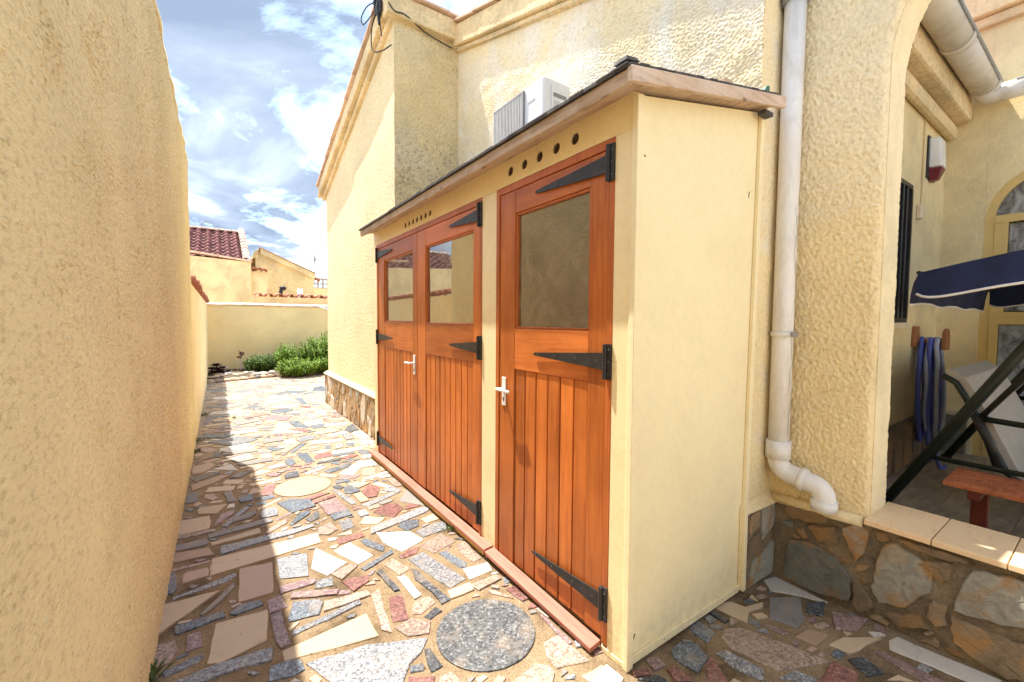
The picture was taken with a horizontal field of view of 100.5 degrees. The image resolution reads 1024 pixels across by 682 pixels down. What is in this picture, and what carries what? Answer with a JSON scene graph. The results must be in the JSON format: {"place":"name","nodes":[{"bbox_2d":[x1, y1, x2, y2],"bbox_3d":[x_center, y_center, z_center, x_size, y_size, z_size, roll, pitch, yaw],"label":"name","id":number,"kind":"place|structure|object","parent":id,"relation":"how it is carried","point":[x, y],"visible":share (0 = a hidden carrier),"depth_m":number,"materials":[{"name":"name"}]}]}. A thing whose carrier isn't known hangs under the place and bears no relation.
{"place":"outdoors","nodes":[
{"label":"outdoors","id":0,"kind":"place"},
{"bbox_2d":[189,221,267,302],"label":"tiled roof house","id":1,"kind":"structure","parent":0,"point":[220,267],"depth_m":12.66,"materials":[{"name":"paint"}]},
{"bbox_2d":[253,292,327,304],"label":"neighbour wall","id":2,"kind":"structure","parent":0,"point":[293,299],"depth_m":11.57,"materials":[{"name":"paint"}]},
{"bbox_2d":[279,286,285,296],"bbox_3d":[-6.367,-1.217,11.845,0.198,0.635,0.110,-1,3,-35],"label":"black flue","id":3,"kind":"object","parent":2,"relation":"attached to","point":[282,288],"visible":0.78,"depth_m":11.78,"materials":[{"name":"metal"}]},
{"bbox_2d":[156,0,486,287],"label":"sky","id":4,"kind":"structure","parent":0,"point":[260,85],"materials":[{"name":"blue"}]},
{"bbox_2d":[153,375,1007,681],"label":"pavement","id":5,"kind":"structure","parent":0,"point":[333,625],"depth_m":1.95,"materials":[{"name":"multicoloured stone"}]},
{"bbox_2d":[0,0,195,681],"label":"tall boundary wall","id":6,"kind":"structure","parent":5,"relation":"on","point":[97,428],"depth_m":0.92,"materials":[{"name":"paint"}]},
{"bbox_2d":[149,657,175,681],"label":"weed","id":7,"kind":"object","parent":5,"relation":"on","point":[152,674],"visible":0.72,"depth_m":1.54,"materials":[{"name":"green plant"}]},
{"bbox_2d":[442,525,453,530],"bbox_3d":[-0.387,1.157,2.646,0.089,0.028,0.073,1,3,17],"label":"weed","id":8,"kind":"object","parent":5,"relation":"on","point":[449,527],"visible":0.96,"depth_m":2.63,"materials":[{"name":"green plant"}]},
{"bbox_2d":[358,55,785,672],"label":"storage shed","id":9,"kind":"structure","parent":5,"relation":"on","point":[564,311],"depth_m":1.86,"materials":[{"name":"paint"}]},
{"bbox_2d":[375,233,417,481],"bbox_3d":[-0.987,0.110,3.573,0.086,1.889,0.948,-1,3,-35],"label":"door","id":10,"kind":"structure","parent":9,"relation":"in","point":[397,337],"depth_m":3.53,"materials":[{"name":"brown wood"}]},
{"bbox_2d":[417,201,482,531],"bbox_3d":[-0.433,0.150,2.798,0.059,1.889,0.947,-1,3,-35],"label":"door","id":11,"kind":"structure","parent":9,"relation":"in","point":[449,340],"depth_m":2.75,"materials":[{"name":"brown wood"}]},
{"bbox_2d":[495,142,615,635],"bbox_3d":[0.150,0.205,1.936,0.086,1.911,0.780,-1,3,-35],"label":"door","id":12,"kind":"structure","parent":9,"relation":"in","point":[556,357],"depth_m":1.89,"materials":[{"name":"brown wood"}]},
{"bbox_2d":[886,450,1023,539],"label":"terrace floor","id":13,"kind":"structure","parent":0,"point":[926,490],"depth_m":2.67,"materials":[{"name":"tile"}]},
{"bbox_2d":[885,249,1023,502],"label":"garden swing","id":14,"kind":"object","parent":13,"relation":"on","point":[993,407],"visible":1,"depth_m":2.33,"materials":[{"name":"blue metal"}]},
{"bbox_2d":[943,467,1023,528],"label":"slatted bench","id":15,"kind":"object","parent":13,"relation":"on","point":[981,488],"visible":0.79,"depth_m":2.09,"materials":[{"name":"red wood"}]},
{"label":"ground","id":16,"kind":"structure","parent":0,"visible":0},
{"bbox_2d":[191,275,208,444],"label":"boundary wall","id":17,"kind":"structure","parent":16,"relation":"on","point":[200,299],"depth_m":5.61,"materials":[{"name":"paint"}]},
{"bbox_2d":[207,368,325,382],"bbox_3d":[-4.282,0.719,11.047,6.000,0.110,1.950,-1,3,-35],"label":"planting bed","id":18,"kind":"object","parent":16,"relation":"on","point":[276,374],"visible":0.12,"depth_m":9.66,"materials":[{"name":"beige stone"}]},
{"bbox_2d":[208,363,232,373],"bbox_3d":[-6.556,0.624,9.554,0.509,0.272,0.530,-1,3,-35],"label":"aeonium plant","id":19,"kind":"object","parent":18,"relation":"on","point":[218,369],"visible":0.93,"depth_m":9.49,"materials":[{"name":"black plant"}]},
{"bbox_2d":[237,351,243,369],"bbox_3d":[-6.460,0.474,10.132,0.170,0.495,0.108,-1,3,-35],"label":"dried flower stalk","id":20,"kind":"object","parent":18,"relation":"on","point":[241,353],"visible":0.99,"depth_m":10.15,"materials":[{"name":"brown plant"}]},
{"bbox_2d":[207,374,274,382],"bbox_3d":[-5.788,0.789,9.133,0.169,0.068,1.333,2,3,37],"label":"bed edging","id":21,"kind":"object","parent":18,"relation":"on","point":[236,378],"visible":0.99,"depth_m":9.04,"materials":[{"name":"beige stone"}]},
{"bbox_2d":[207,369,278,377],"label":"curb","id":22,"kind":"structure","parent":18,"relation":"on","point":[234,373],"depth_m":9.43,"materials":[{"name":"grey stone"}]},
{"bbox_2d":[242,353,278,370],"bbox_3d":[-5.937,0.507,10.220,0.936,0.433,0.804,-1,3,-35],"label":"rosemary bush","id":23,"kind":"object","parent":18,"relation":"on","point":[266,362],"visible":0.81,"depth_m":10.03,"materials":[{"name":"green plant"}]},
{"bbox_2d":[273,342,302,370],"bbox_3d":[-5.386,0.377,10.267,0.697,0.696,0.650,-1,3,-35],"label":"rosemary bush","id":24,"kind":"object","parent":18,"relation":"on","point":[285,353],"visible":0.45,"depth_m":10.18,"materials":[{"name":"green plant"}]},
{"bbox_2d":[274,357,319,376],"bbox_3d":[-4.881,0.556,9.736,0.984,0.477,0.905,-1,3,-35],"label":"rosemary bush","id":25,"kind":"object","parent":18,"relation":"on","point":[293,367],"visible":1,"depth_m":9.57,"materials":[{"name":"green plant"}]},
{"bbox_2d":[297,330,327,361],"bbox_3d":[-4.761,0.210,10.866,1.305,0.983,1.220,-1,3,-35],"label":"rosemary bush","id":26,"kind":"object","parent":18,"relation":"on","point":[316,349],"visible":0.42,"depth_m":10.51,"materials":[{"name":"green plant"}]},
{"bbox_2d":[315,354,327,371],"bbox_3d":[-4.366,0.535,10.300,0.894,0.473,0.674,-1,3,-35],"label":"rosemary bush","id":27,"kind":"object","parent":18,"relation":"on","point":[323,364],"visible":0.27,"depth_m":10.08,"materials":[{"name":"green plant"}]},
{"bbox_2d":[207,302,327,369],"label":"back wall","id":28,"kind":"structure","parent":16,"relation":"on","point":[247,329],"depth_m":10.70,"materials":[{"name":"paint"}]},
{"bbox_2d":[250,247,319,297],"bbox_3d":[-8.624,-1.379,16.094,2.113,3.790,2.640,-1,3,-35],"label":"gabled annex","id":29,"kind":"object","parent":16,"relation":"on","point":[291,277],"visible":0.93,"depth_m":14.99,"materials":[{"name":"paint"}]},
{"bbox_2d":[297,289,302,297],"bbox_3d":[-6.105,-1.208,12.271,0.140,0.580,0.140,-1,3,-35],"label":"vent pipe","id":30,"kind":"object","parent":16,"relation":"on","point":[299,291],"visible":0.34,"depth_m":12.21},
{"bbox_2d":[314,278,327,298],"bbox_3d":[-6.838,-1.209,19.683,4.760,3.140,0.260,-1,3,-35],"label":"balustrade","id":31,"kind":"object","parent":16,"relation":"on","point":[322,290],"visible":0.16,"depth_m":18.51,"materials":[{"name":"paint"}]},
{"bbox_2d":[309,254,318,286],"bbox_3d":[-8.697,-3.042,18.663,0.601,1.490,0.300,-1,3,-35],"label":"tv antenna","id":32,"kind":"object","parent":31,"relation":"attached to","point":[314,265],"visible":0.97,"depth_m":18.66,"materials":[{"name":"white metal"}]},
{"bbox_2d":[316,0,1023,591],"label":"house","id":33,"kind":"structure","parent":16,"relation":"on","point":[882,82],"depth_m":3.01,"materials":[{"name":"paint"}]},
{"bbox_2d":[361,0,579,52],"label":"cable bundle","id":34,"kind":"object","parent":33,"relation":"hanging from","point":[377,4],"visible":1,"depth_m":4.02,"materials":[{"name":"rubber"}]},
{"bbox_2d":[493,76,569,145],"bbox_3d":[0.147,-1.504,3.167,0.328,0.560,0.642,-1,3,-35],"label":"air conditioner","id":35,"kind":"object","parent":33,"relation":"attached to","point":[540,96],"visible":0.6,"depth_m":2.96,"materials":[{"name":"white metal"}]},
{"bbox_2d":[765,0,837,514],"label":"drainpipe","id":36,"kind":"object","parent":33,"relation":"attached to","point":[778,443],"visible":1,"depth_m":2.04,"materials":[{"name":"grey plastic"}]},
{"bbox_2d":[894,178,913,321],"bbox_3d":[2.583,-0.623,2.896,0.770,0.990,0.024,-1,3,-35],"label":"window","id":37,"kind":"structure","parent":33,"relation":"in","point":[906,189],"depth_m":3.05,"materials":[{"name":"black metal"}]},
{"bbox_2d":[916,204,923,219],"bbox_3d":[3.113,-0.986,3.250,0.060,0.110,0.029,-1,3,-35],"label":"cable box","id":38,"kind":"object","parent":33,"relation":"attached to","point":[919,211],"visible":1,"depth_m":3.23,"materials":[{"name":"white plastic"}]},
{"bbox_2d":[920,118,925,203],"bbox_3d":[3.146,-1.426,3.260,0.067,0.814,0.010,-1,3,-35],"label":"wall cable","id":39,"kind":"object","parent":33,"relation":"attached to","point":[923,161],"depth_m":3.27,"materials":[{"name":"beige plastic"}]},
{"bbox_2d":[911,326,949,349],"bbox_3d":[3.252,-0.022,3.308,0.294,0.180,0.112,1,3,15],"label":"hose holder","id":40,"kind":"object","parent":33,"relation":"attached to","point":[915,340],"visible":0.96,"depth_m":3.30,"materials":[{"name":"brown wood"}]},
{"bbox_2d":[914,336,946,468],"bbox_3d":[3.279,0.469,3.317,0.360,1.007,0.210,-1,3,-35],"label":"garden hose","id":41,"kind":"object","parent":40,"relation":"hanging from","point":[930,393],"visible":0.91,"depth_m":3.27,"materials":[{"name":"blue fabric"}]},
{"bbox_2d":[926,135,945,182],"bbox_3d":[3.370,-1.441,3.373,0.230,0.339,0.084,-1,3,-35],"label":"alarm siren","id":42,"kind":"object","parent":33,"relation":"attached to","point":[936,159],"visible":1,"depth_m":3.33,"materials":[{"name":"white plastic"}]},
{"bbox_2d":[921,0,1023,104],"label":"eaves gutter","id":43,"kind":"object","parent":33,"relation":"attached to","point":[950,26],"visible":0.94,"depth_m":2.84,"materials":[{"name":"plastic"}]},
{"bbox_2d":[971,172,1023,457],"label":"arched door","id":44,"kind":"structure","parent":33,"relation":"in","point":[1006,208],"depth_m":3.44,"materials":[{"name":"beige glass"}]},
{"bbox_2d":[771,492,1023,681],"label":"stone wall","id":45,"kind":"structure","parent":16,"relation":"on","point":[953,588],"depth_m":1.76,"materials":[{"name":"stone"}]}
]}

